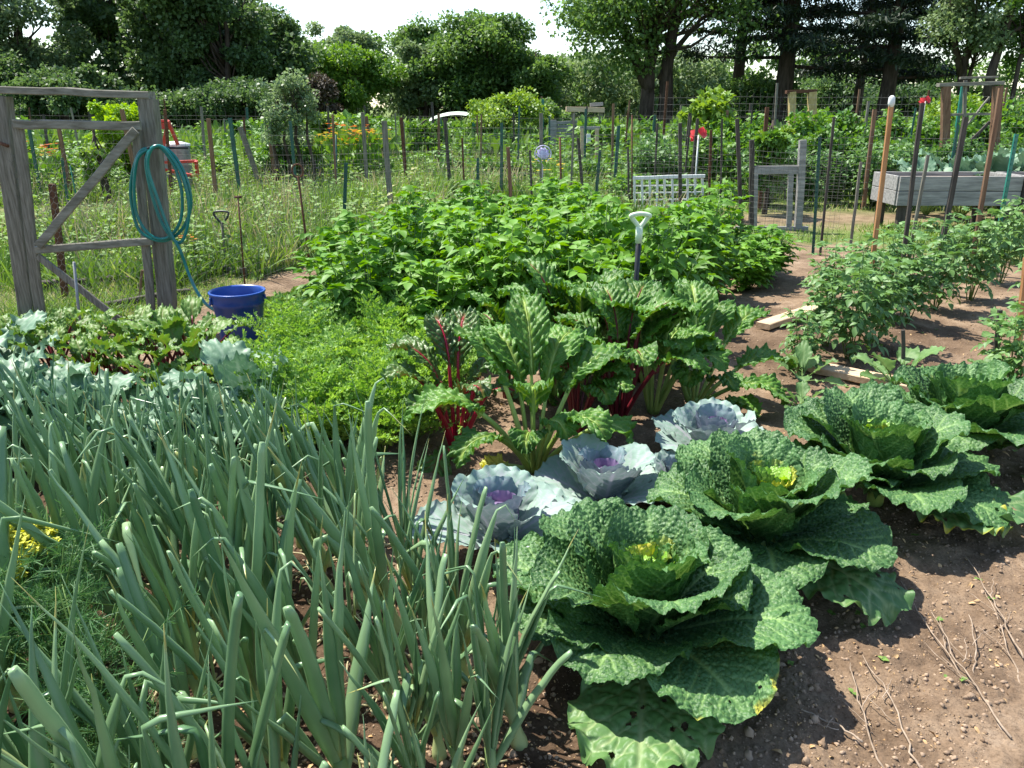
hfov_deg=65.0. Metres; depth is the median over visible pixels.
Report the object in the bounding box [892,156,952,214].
collard plant
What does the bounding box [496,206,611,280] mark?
potato plant
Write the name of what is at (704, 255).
potato plant
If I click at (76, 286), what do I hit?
garden post
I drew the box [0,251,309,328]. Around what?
path weeds
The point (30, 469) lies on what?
onion plant
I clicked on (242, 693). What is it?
onion plant
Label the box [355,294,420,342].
carrot plant
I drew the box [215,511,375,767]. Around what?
onion plant
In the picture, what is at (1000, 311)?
garden stake
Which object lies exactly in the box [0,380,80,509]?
onion plant
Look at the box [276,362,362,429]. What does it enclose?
carrot plant
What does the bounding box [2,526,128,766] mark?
onion plant
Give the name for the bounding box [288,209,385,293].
potato plant
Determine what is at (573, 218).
potato plant
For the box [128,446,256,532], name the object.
onion plant
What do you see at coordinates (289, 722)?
onion plant
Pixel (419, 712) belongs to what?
onion plant
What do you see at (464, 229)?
potato plant
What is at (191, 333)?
beet plant
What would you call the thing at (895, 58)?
pine tree
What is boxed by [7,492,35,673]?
onion plant
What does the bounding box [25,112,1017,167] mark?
distant grass
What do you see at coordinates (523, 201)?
potato plant
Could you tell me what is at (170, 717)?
onion plant
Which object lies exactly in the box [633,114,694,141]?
vegetable plant
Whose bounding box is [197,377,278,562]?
onion plant
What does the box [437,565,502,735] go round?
onion plant
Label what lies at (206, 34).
deciduous tree
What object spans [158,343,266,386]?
beet plant
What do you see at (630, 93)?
deciduous tree
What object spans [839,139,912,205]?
tomato plant
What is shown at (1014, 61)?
deciduous tree
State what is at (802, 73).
pine tree
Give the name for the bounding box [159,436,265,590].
onion plant
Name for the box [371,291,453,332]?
carrot plant
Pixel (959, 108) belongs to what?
wire fence
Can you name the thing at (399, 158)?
vegetable plant
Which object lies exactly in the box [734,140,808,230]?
little gate
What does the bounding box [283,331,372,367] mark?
carrot plant
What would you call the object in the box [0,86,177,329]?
garden gate
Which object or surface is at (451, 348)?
chard plant
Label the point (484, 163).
vegetable plant
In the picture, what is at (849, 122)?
bean plant
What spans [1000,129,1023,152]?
bean plant
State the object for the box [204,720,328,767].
onion plant
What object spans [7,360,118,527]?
onion plant
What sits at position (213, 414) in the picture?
onion plant
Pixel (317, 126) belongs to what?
shrub
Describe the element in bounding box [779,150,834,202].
tomato plant
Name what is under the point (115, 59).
woods
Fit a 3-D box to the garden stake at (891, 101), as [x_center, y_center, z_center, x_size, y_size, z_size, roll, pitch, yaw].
[3.077,-1.454,6.754,0.094,1.829,0.053,0,19,0]
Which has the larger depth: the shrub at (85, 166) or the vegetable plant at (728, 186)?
the shrub at (85, 166)
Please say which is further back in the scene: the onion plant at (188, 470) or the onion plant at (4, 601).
the onion plant at (188, 470)
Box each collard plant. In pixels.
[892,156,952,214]
[899,147,1022,216]
[959,148,1023,211]
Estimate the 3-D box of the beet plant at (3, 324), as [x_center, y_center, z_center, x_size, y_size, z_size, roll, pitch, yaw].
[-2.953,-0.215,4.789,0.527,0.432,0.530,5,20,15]
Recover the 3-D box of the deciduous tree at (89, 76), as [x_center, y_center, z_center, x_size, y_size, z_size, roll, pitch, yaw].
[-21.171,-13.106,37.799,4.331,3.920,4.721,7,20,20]
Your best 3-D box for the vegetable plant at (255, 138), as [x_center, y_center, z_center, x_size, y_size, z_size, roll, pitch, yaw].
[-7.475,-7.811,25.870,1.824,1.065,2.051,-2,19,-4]
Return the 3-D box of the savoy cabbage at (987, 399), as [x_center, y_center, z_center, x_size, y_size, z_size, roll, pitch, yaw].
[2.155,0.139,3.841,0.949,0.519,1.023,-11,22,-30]
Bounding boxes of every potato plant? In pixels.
[286,241,399,311]
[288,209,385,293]
[302,229,436,324]
[354,205,444,285]
[363,259,485,356]
[364,184,450,240]
[406,203,477,261]
[408,221,513,296]
[422,196,523,263]
[428,179,510,225]
[434,214,485,228]
[443,214,571,323]
[488,195,561,229]
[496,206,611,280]
[508,180,584,217]
[515,176,594,216]
[522,240,645,335]
[529,193,599,227]
[530,229,588,247]
[552,195,652,280]
[561,181,612,212]
[566,211,653,241]
[570,210,630,238]
[595,205,715,296]
[615,246,731,293]
[645,201,732,295]
[663,195,752,299]
[720,240,786,291]
[725,223,771,261]
[738,224,810,279]
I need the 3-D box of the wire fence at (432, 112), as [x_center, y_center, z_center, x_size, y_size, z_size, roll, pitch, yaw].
[1.993,-10.081,31.177,48.058,2.054,0.788,1,19,3]
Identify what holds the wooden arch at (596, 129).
on the ground at (1002, 748)
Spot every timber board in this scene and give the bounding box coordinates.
[756,305,817,329]
[795,363,909,391]
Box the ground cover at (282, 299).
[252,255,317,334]
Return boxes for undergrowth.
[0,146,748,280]
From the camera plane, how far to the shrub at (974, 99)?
18.88 m
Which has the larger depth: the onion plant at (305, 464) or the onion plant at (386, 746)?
the onion plant at (305, 464)
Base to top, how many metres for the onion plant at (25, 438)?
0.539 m
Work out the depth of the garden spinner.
13.48 m
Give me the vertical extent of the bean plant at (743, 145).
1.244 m
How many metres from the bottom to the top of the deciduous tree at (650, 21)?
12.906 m
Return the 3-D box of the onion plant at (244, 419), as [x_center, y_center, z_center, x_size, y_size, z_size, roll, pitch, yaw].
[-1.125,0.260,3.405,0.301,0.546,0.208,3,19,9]
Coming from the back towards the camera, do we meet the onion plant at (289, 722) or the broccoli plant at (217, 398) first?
the broccoli plant at (217, 398)
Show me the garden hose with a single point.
(174, 160)
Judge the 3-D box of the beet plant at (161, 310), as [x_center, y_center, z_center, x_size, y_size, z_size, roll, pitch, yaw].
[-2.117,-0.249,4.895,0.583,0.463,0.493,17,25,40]
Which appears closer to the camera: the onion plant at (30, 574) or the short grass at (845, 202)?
the onion plant at (30, 574)
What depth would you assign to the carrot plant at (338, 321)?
5.03 m
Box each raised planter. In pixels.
[870,171,1023,231]
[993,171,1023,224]
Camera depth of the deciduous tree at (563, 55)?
87.79 m
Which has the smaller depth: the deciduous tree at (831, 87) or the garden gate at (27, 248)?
the garden gate at (27, 248)
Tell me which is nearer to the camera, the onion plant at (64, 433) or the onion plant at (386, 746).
the onion plant at (386, 746)
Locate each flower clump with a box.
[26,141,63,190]
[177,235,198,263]
[308,131,350,180]
[322,123,381,181]
[350,126,396,180]
[529,157,570,195]
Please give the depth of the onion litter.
2.37 m
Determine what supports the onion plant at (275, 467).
on the ground at (1002, 748)
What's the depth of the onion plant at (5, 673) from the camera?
1.93 m
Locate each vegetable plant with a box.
[15,115,28,119]
[38,155,94,183]
[72,118,94,136]
[75,161,129,183]
[202,153,241,175]
[233,117,283,137]
[245,142,325,176]
[254,125,282,141]
[308,161,333,177]
[325,109,396,137]
[391,153,432,167]
[406,118,455,132]
[439,154,503,175]
[448,121,495,137]
[495,128,547,147]
[503,158,543,184]
[556,114,635,149]
[558,157,613,180]
[600,171,670,209]
[617,155,633,170]
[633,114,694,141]
[673,173,746,206]
[784,106,830,127]
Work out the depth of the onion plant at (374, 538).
2.46 m
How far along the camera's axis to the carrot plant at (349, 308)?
5.05 m
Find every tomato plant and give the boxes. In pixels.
[729,142,797,205]
[777,302,839,375]
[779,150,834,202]
[798,253,865,346]
[802,238,865,298]
[807,243,902,364]
[811,148,868,204]
[837,232,887,281]
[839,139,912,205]
[848,253,921,346]
[853,229,941,312]
[875,230,953,322]
[881,220,933,272]
[894,139,949,169]
[914,212,979,310]
[923,135,985,167]
[933,206,984,270]
[946,207,1020,300]
[971,137,1022,156]
[971,301,1023,378]
[979,198,1023,284]
[1000,195,1023,261]
[1007,247,1023,309]
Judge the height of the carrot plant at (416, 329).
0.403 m
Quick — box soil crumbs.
[40,276,1023,767]
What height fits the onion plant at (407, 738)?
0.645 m
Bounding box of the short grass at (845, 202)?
[658,191,1021,255]
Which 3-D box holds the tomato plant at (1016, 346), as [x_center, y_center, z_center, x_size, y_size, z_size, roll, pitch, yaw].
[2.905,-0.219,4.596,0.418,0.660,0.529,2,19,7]
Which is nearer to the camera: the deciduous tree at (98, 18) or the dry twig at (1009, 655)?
the dry twig at (1009, 655)
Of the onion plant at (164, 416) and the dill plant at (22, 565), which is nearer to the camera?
the dill plant at (22, 565)
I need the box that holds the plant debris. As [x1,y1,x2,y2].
[101,293,1023,767]
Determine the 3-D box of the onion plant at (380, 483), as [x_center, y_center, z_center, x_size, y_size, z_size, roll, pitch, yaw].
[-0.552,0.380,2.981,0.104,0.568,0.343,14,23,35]
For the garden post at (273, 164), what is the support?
on the ground at (1002, 748)
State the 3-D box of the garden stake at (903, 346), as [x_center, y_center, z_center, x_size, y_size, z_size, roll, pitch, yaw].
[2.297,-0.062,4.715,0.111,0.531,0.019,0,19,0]
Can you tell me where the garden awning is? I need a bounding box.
[429,112,469,122]
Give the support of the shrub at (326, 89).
on the ground at (1002, 748)
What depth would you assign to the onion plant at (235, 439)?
3.26 m
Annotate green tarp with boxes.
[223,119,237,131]
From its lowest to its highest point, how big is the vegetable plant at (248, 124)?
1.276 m
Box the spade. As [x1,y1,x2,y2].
[212,210,229,263]
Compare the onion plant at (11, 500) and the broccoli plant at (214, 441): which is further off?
the broccoli plant at (214, 441)
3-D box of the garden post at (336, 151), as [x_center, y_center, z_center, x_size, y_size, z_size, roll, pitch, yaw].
[-3.115,-3.760,14.273,0.100,1.267,0.029,0,19,0]
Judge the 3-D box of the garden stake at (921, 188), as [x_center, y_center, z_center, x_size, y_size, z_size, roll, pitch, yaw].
[4.026,-1.611,8.019,0.062,1.298,0.028,0,19,0]
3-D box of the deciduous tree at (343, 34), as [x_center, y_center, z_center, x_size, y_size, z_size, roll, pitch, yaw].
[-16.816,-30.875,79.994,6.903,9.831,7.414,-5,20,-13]
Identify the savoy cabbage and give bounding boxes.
[492,496,820,767]
[646,426,914,626]
[783,383,1023,537]
[860,357,1023,450]
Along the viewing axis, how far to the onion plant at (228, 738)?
1.56 m
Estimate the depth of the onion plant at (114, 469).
3.31 m
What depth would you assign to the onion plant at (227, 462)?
3.13 m
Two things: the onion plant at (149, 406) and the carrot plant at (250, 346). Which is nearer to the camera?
the onion plant at (149, 406)
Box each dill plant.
[0,483,126,632]
[0,509,123,675]
[0,562,150,733]
[0,580,219,767]
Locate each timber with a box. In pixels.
[42,275,128,288]
[104,288,190,307]
[204,262,247,273]
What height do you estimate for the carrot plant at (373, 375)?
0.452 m
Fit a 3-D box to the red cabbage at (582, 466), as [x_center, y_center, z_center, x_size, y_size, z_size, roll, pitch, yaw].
[0.371,0.415,3.279,0.556,0.314,0.540,-6,20,-17]
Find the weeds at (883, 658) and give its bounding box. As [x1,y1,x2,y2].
[787,292,1023,694]
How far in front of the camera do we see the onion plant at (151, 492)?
2.77 m
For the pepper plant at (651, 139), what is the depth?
14.69 m
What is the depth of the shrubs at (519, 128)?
17.47 m
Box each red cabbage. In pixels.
[412,463,575,556]
[531,433,666,504]
[651,397,770,450]
[651,449,676,474]
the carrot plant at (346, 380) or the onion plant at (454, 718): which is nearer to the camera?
the onion plant at (454, 718)
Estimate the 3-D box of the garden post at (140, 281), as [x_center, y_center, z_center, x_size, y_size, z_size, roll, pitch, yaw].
[-3.229,-0.787,6.984,0.112,0.414,0.024,0,19,0]
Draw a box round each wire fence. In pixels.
[0,109,718,203]
[19,96,1007,137]
[26,106,736,163]
[166,115,847,306]
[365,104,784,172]
[652,81,1023,144]
[757,107,1023,211]
[864,86,1019,146]
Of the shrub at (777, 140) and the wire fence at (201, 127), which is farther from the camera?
the wire fence at (201, 127)
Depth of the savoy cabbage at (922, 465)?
3.28 m
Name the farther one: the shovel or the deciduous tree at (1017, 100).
the deciduous tree at (1017, 100)
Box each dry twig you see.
[800,708,862,742]
[842,663,883,767]
[862,655,921,767]
[901,581,1003,730]
[931,612,1011,738]
[950,614,988,672]
[965,556,1023,658]
[978,592,1020,683]
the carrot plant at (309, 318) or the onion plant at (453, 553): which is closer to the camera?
the onion plant at (453, 553)
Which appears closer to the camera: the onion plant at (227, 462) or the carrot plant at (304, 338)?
the onion plant at (227, 462)
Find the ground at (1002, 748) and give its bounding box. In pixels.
[0,108,1023,767]
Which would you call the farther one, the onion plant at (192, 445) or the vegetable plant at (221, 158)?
the vegetable plant at (221, 158)
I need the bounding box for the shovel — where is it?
[629,211,651,280]
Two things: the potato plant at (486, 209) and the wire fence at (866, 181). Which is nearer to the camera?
the potato plant at (486, 209)
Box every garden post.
[48,184,68,297]
[61,158,68,203]
[69,165,75,193]
[72,262,80,320]
[139,270,143,294]
[238,126,263,186]
[267,125,275,179]
[335,135,337,184]
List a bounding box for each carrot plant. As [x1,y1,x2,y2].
[214,352,306,389]
[226,343,353,431]
[232,287,329,352]
[233,328,327,383]
[243,332,371,403]
[252,377,358,446]
[259,301,365,360]
[262,327,347,384]
[267,369,299,431]
[269,307,333,352]
[272,329,308,359]
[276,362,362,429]
[278,297,362,347]
[282,376,415,453]
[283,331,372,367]
[289,321,347,356]
[295,297,356,325]
[301,349,427,425]
[303,314,371,341]
[303,352,389,413]
[304,348,368,370]
[311,311,370,343]
[314,324,392,353]
[315,319,398,361]
[319,335,434,400]
[326,377,428,455]
[327,280,382,323]
[328,343,420,390]
[333,302,425,351]
[334,282,416,330]
[351,365,461,421]
[353,342,440,381]
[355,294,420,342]
[362,375,477,442]
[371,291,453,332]
[377,291,425,326]
[377,330,440,360]
[384,349,476,414]
[389,322,477,386]
[391,317,429,342]
[397,348,475,381]
[400,307,466,333]
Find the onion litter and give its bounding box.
[10,515,506,767]
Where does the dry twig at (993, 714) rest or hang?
on the ground at (1002, 748)
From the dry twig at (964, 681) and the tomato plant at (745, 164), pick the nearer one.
the dry twig at (964, 681)
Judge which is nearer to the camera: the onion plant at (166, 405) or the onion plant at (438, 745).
the onion plant at (438, 745)
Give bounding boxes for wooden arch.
[580,126,599,158]
[785,89,816,125]
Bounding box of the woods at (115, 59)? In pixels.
[14,27,331,123]
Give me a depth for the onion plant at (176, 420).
3.36 m
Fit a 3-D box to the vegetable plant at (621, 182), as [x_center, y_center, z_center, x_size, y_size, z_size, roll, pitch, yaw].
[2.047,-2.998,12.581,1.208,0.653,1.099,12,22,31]
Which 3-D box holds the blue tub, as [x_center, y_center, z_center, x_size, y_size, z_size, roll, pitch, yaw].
[-1.898,-0.459,5.609,0.388,0.400,0.380,0,19,0]
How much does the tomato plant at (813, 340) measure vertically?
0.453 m
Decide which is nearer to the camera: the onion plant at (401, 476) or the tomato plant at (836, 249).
the onion plant at (401, 476)
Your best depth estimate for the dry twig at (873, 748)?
2.22 m
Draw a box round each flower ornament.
[690,127,706,173]
[918,96,930,122]
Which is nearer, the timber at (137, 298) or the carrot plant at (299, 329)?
the carrot plant at (299, 329)
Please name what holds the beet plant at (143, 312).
on the ground at (1002, 748)
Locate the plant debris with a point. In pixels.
(779, 675)
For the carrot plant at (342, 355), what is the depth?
4.36 m
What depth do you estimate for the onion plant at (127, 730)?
1.71 m
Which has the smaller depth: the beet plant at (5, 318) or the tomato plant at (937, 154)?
the beet plant at (5, 318)
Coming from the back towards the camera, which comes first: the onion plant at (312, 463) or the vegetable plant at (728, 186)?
the vegetable plant at (728, 186)
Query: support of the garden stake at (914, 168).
on the ground at (1002, 748)
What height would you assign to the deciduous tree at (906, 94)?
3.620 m
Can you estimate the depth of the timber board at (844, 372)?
4.96 m
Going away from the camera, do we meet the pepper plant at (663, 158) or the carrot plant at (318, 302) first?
the carrot plant at (318, 302)
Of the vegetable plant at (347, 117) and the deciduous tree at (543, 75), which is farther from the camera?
the deciduous tree at (543, 75)
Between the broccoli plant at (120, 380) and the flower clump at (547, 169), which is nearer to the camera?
the broccoli plant at (120, 380)
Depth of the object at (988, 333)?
5.68 m
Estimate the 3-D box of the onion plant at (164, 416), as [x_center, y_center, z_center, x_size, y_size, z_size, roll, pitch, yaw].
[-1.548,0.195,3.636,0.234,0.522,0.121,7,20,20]
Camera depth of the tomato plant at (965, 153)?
13.30 m
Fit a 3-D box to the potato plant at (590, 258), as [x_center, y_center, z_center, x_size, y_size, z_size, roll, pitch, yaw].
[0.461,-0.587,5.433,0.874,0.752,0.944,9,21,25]
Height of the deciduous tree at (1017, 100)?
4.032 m
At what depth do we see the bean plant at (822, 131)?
14.52 m
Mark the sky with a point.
(379, 16)
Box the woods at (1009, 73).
[31,28,1023,119]
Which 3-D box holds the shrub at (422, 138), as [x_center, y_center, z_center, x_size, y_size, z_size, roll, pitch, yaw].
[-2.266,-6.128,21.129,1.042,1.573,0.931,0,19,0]
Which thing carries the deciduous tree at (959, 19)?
on the ground at (1002, 748)
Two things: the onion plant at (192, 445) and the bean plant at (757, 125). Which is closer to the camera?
the onion plant at (192, 445)
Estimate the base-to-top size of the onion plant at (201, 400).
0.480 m
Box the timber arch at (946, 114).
[936,76,1004,149]
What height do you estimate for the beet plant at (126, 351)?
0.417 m
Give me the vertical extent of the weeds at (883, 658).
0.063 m
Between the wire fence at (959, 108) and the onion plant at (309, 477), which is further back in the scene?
the wire fence at (959, 108)
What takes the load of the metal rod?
on the ground at (1002, 748)
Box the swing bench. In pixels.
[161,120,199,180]
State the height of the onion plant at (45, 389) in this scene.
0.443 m
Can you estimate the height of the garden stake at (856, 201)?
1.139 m
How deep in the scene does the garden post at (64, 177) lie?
12.64 m
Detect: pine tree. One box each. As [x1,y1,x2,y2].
[665,0,823,81]
[675,0,914,123]
[794,0,927,121]
[795,0,969,122]
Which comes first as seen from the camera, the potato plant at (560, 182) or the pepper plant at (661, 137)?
the potato plant at (560, 182)
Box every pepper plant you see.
[621,135,676,183]
[623,139,684,184]
[638,131,685,184]
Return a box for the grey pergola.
[550,102,604,144]
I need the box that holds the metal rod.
[234,196,245,284]
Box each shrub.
[76,130,121,205]
[82,99,138,174]
[255,66,322,190]
[262,124,314,160]
[303,71,343,120]
[305,111,343,134]
[404,119,444,155]
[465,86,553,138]
[535,96,571,128]
[676,84,736,132]
[742,120,791,214]
[751,125,795,138]
[911,92,1007,131]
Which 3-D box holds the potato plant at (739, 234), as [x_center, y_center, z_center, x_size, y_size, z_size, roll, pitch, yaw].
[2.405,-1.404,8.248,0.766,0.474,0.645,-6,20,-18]
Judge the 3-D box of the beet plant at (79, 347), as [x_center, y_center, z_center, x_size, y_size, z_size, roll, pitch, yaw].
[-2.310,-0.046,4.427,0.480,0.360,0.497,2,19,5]
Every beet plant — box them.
[0,311,45,326]
[0,315,54,354]
[2,323,105,373]
[7,306,92,361]
[43,306,133,362]
[44,334,132,375]
[54,331,144,374]
[82,303,160,372]
[91,337,190,384]
[108,303,200,365]
[109,355,214,397]
[120,314,239,382]
[137,295,252,370]
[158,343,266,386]
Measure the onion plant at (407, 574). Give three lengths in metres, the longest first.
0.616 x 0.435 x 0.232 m
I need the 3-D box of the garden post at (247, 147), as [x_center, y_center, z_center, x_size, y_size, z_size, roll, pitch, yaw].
[-5.156,-4.398,15.969,0.433,1.373,0.075,0,19,0]
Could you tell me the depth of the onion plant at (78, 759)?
1.37 m
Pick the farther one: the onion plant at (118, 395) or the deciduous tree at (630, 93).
the deciduous tree at (630, 93)
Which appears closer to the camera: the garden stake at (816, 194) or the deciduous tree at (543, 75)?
the garden stake at (816, 194)
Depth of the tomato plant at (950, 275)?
6.54 m
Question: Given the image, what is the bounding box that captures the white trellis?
[633,174,704,208]
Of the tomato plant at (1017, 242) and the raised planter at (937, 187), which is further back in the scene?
the raised planter at (937, 187)
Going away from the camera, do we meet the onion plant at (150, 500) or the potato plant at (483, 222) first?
the onion plant at (150, 500)
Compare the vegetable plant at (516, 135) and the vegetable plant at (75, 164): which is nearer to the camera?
the vegetable plant at (75, 164)
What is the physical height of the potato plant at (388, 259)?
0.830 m
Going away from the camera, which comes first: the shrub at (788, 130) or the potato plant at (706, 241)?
the potato plant at (706, 241)
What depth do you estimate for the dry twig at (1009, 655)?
2.55 m
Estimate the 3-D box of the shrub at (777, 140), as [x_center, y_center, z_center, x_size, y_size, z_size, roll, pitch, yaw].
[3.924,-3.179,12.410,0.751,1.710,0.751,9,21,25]
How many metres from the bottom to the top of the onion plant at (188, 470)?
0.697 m
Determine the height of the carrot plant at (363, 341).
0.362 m
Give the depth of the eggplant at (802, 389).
4.27 m
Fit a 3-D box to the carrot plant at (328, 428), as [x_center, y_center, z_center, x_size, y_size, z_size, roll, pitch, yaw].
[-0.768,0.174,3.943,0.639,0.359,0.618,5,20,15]
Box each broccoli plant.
[0,309,59,364]
[0,330,42,365]
[0,341,126,411]
[0,356,50,415]
[0,385,135,445]
[25,356,87,408]
[28,368,143,415]
[36,398,157,457]
[75,377,181,420]
[79,405,172,461]
[114,418,218,482]
[118,392,211,455]
[128,379,247,436]
[147,399,282,468]
[155,338,307,417]
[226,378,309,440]
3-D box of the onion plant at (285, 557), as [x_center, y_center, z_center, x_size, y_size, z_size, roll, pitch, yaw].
[-0.694,0.478,2.237,0.487,0.954,0.220,17,29,35]
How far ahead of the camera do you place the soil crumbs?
2.33 m
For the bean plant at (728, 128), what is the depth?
17.05 m
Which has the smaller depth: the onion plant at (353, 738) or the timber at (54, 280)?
the onion plant at (353, 738)
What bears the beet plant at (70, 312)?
on the ground at (1002, 748)
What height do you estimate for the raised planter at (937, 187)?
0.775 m
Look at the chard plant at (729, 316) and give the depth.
4.46 m
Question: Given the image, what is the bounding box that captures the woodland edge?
[337,44,733,120]
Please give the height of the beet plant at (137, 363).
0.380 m
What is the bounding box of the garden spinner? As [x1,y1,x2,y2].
[534,145,551,182]
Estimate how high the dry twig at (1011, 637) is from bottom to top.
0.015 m
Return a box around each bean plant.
[682,126,736,184]
[700,113,748,151]
[722,127,757,184]
[740,109,780,142]
[775,131,813,197]
[783,106,834,144]
[805,121,851,196]
[822,105,875,159]
[835,122,883,196]
[868,108,915,145]
[882,133,922,150]
[908,115,939,149]
[950,102,1008,142]
[950,107,1007,151]
[984,97,1023,142]
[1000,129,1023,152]
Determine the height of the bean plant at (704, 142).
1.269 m
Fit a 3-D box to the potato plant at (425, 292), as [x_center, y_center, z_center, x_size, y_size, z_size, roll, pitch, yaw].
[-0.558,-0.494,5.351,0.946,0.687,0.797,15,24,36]
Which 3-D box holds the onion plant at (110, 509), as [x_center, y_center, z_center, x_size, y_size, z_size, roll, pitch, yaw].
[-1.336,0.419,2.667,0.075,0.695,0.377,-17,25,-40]
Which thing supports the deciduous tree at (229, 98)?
on the ground at (1002, 748)
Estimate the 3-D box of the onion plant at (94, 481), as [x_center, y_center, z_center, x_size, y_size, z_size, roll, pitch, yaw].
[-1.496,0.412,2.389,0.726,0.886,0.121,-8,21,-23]
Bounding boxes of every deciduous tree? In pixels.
[0,0,96,118]
[0,48,35,106]
[0,62,124,119]
[50,0,134,63]
[92,81,221,128]
[105,0,258,94]
[168,0,279,87]
[183,74,274,124]
[221,0,312,121]
[297,40,411,115]
[304,20,378,54]
[381,37,471,118]
[384,11,443,59]
[405,7,549,111]
[500,47,574,105]
[539,0,799,123]
[553,51,588,106]
[567,66,628,113]
[599,71,657,109]
[674,59,732,110]
[720,72,806,122]
[796,71,911,117]
[861,82,956,117]
[911,0,1022,95]
[954,91,1023,114]
[972,0,1023,109]
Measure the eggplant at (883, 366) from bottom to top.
0.376 m
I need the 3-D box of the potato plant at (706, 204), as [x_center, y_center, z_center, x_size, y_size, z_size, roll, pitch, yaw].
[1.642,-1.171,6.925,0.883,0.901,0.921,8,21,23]
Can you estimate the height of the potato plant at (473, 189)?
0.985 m
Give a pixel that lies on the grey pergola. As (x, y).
(555, 125)
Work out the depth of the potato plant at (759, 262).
7.32 m
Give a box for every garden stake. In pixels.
[811,137,821,253]
[819,117,835,255]
[849,162,862,247]
[869,95,894,293]
[901,103,924,257]
[901,330,905,383]
[908,155,929,257]
[930,117,968,292]
[968,88,1003,267]
[993,309,1002,351]
[994,134,1018,247]
[1015,258,1023,340]
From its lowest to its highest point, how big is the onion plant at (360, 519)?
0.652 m
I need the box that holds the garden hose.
[129,144,213,310]
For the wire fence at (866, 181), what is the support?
on the ground at (1002, 748)
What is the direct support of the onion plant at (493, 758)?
on the ground at (1002, 748)
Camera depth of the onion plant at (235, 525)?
2.31 m
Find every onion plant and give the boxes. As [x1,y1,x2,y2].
[0,348,55,418]
[0,354,42,432]
[0,360,89,467]
[0,371,46,490]
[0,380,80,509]
[0,399,47,474]
[0,426,124,713]
[0,441,137,639]
[0,497,42,700]
[0,575,242,767]
[0,583,207,767]
[0,586,182,767]
[0,654,15,759]
[0,668,40,689]
[1,623,257,767]
[2,397,74,476]
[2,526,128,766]
[3,367,40,471]
[3,724,137,767]
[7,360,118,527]
[7,389,41,516]
[7,436,32,509]
[7,446,41,517]
[7,478,15,492]
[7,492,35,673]
[8,420,134,554]
[8,433,91,493]
[8,443,39,630]
[9,386,137,626]
[9,411,180,619]
[11,374,45,406]
[11,577,290,767]
[17,381,68,451]
[28,605,63,767]
[31,369,151,473]
[34,374,99,418]
[40,461,217,711]
[45,397,118,506]
[47,373,149,571]
[56,364,119,435]
[71,379,247,560]
[75,418,180,599]
[78,395,217,512]
[78,404,131,511]
[81,441,124,554]
[92,367,158,443]
[92,467,229,663]
[98,364,156,411]
[100,413,163,472]
[101,425,171,571]
[107,542,220,761]
[108,561,348,767]
[112,390,194,496]
[113,600,321,767]
[115,400,227,510]
[127,408,176,479]
[128,359,199,422]
[128,397,225,642]
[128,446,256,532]
[141,377,188,434]
[151,389,206,476]
[155,407,250,474]
[156,404,324,632]
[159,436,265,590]
[164,389,260,479]
[166,539,283,762]
[167,412,198,487]
[172,384,331,627]
[173,363,226,458]
[174,409,250,500]
[182,367,215,435]
[187,442,301,705]
[191,517,322,688]
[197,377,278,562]
[198,388,295,543]
[200,425,245,541]
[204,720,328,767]
[205,358,363,591]
[212,382,283,500]
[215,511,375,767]
[216,364,285,437]
[236,470,373,663]
[241,399,333,567]
[242,375,313,548]
[252,415,283,518]
[254,403,364,528]
[259,378,407,514]
[267,377,306,480]
[268,401,422,635]
[270,437,382,609]
[275,394,324,483]
[283,430,318,478]
[287,435,317,494]
[304,495,435,710]
[311,426,385,543]
[317,561,480,766]
[320,600,439,767]
[322,409,381,484]
[323,434,465,608]
[342,692,495,767]
[346,374,428,564]
[357,547,491,704]
[357,718,373,767]
[369,504,524,685]
[376,514,451,644]
[377,689,399,767]
[380,516,472,767]
[382,445,487,608]
[408,598,496,767]
[437,550,572,767]
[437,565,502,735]
[460,532,605,713]
[470,529,553,750]
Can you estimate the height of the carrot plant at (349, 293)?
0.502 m
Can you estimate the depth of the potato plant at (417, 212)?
7.03 m
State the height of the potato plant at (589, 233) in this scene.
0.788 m
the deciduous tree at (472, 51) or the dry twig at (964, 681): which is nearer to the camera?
the dry twig at (964, 681)
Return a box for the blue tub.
[208,285,266,347]
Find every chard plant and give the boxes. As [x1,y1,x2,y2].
[380,305,526,476]
[403,288,636,473]
[463,290,557,405]
[489,253,634,397]
[531,268,634,384]
[550,322,635,435]
[553,274,710,416]
[583,300,732,414]
[594,274,676,382]
[625,278,795,417]
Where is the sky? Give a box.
[3,0,1023,107]
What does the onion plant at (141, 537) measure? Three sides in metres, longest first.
0.753 x 0.532 x 0.284 m
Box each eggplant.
[772,339,846,385]
[773,380,829,407]
[851,346,945,384]
[967,358,1023,378]
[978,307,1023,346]
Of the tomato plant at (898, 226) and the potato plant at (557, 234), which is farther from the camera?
the tomato plant at (898, 226)
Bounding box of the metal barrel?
[164,141,192,190]

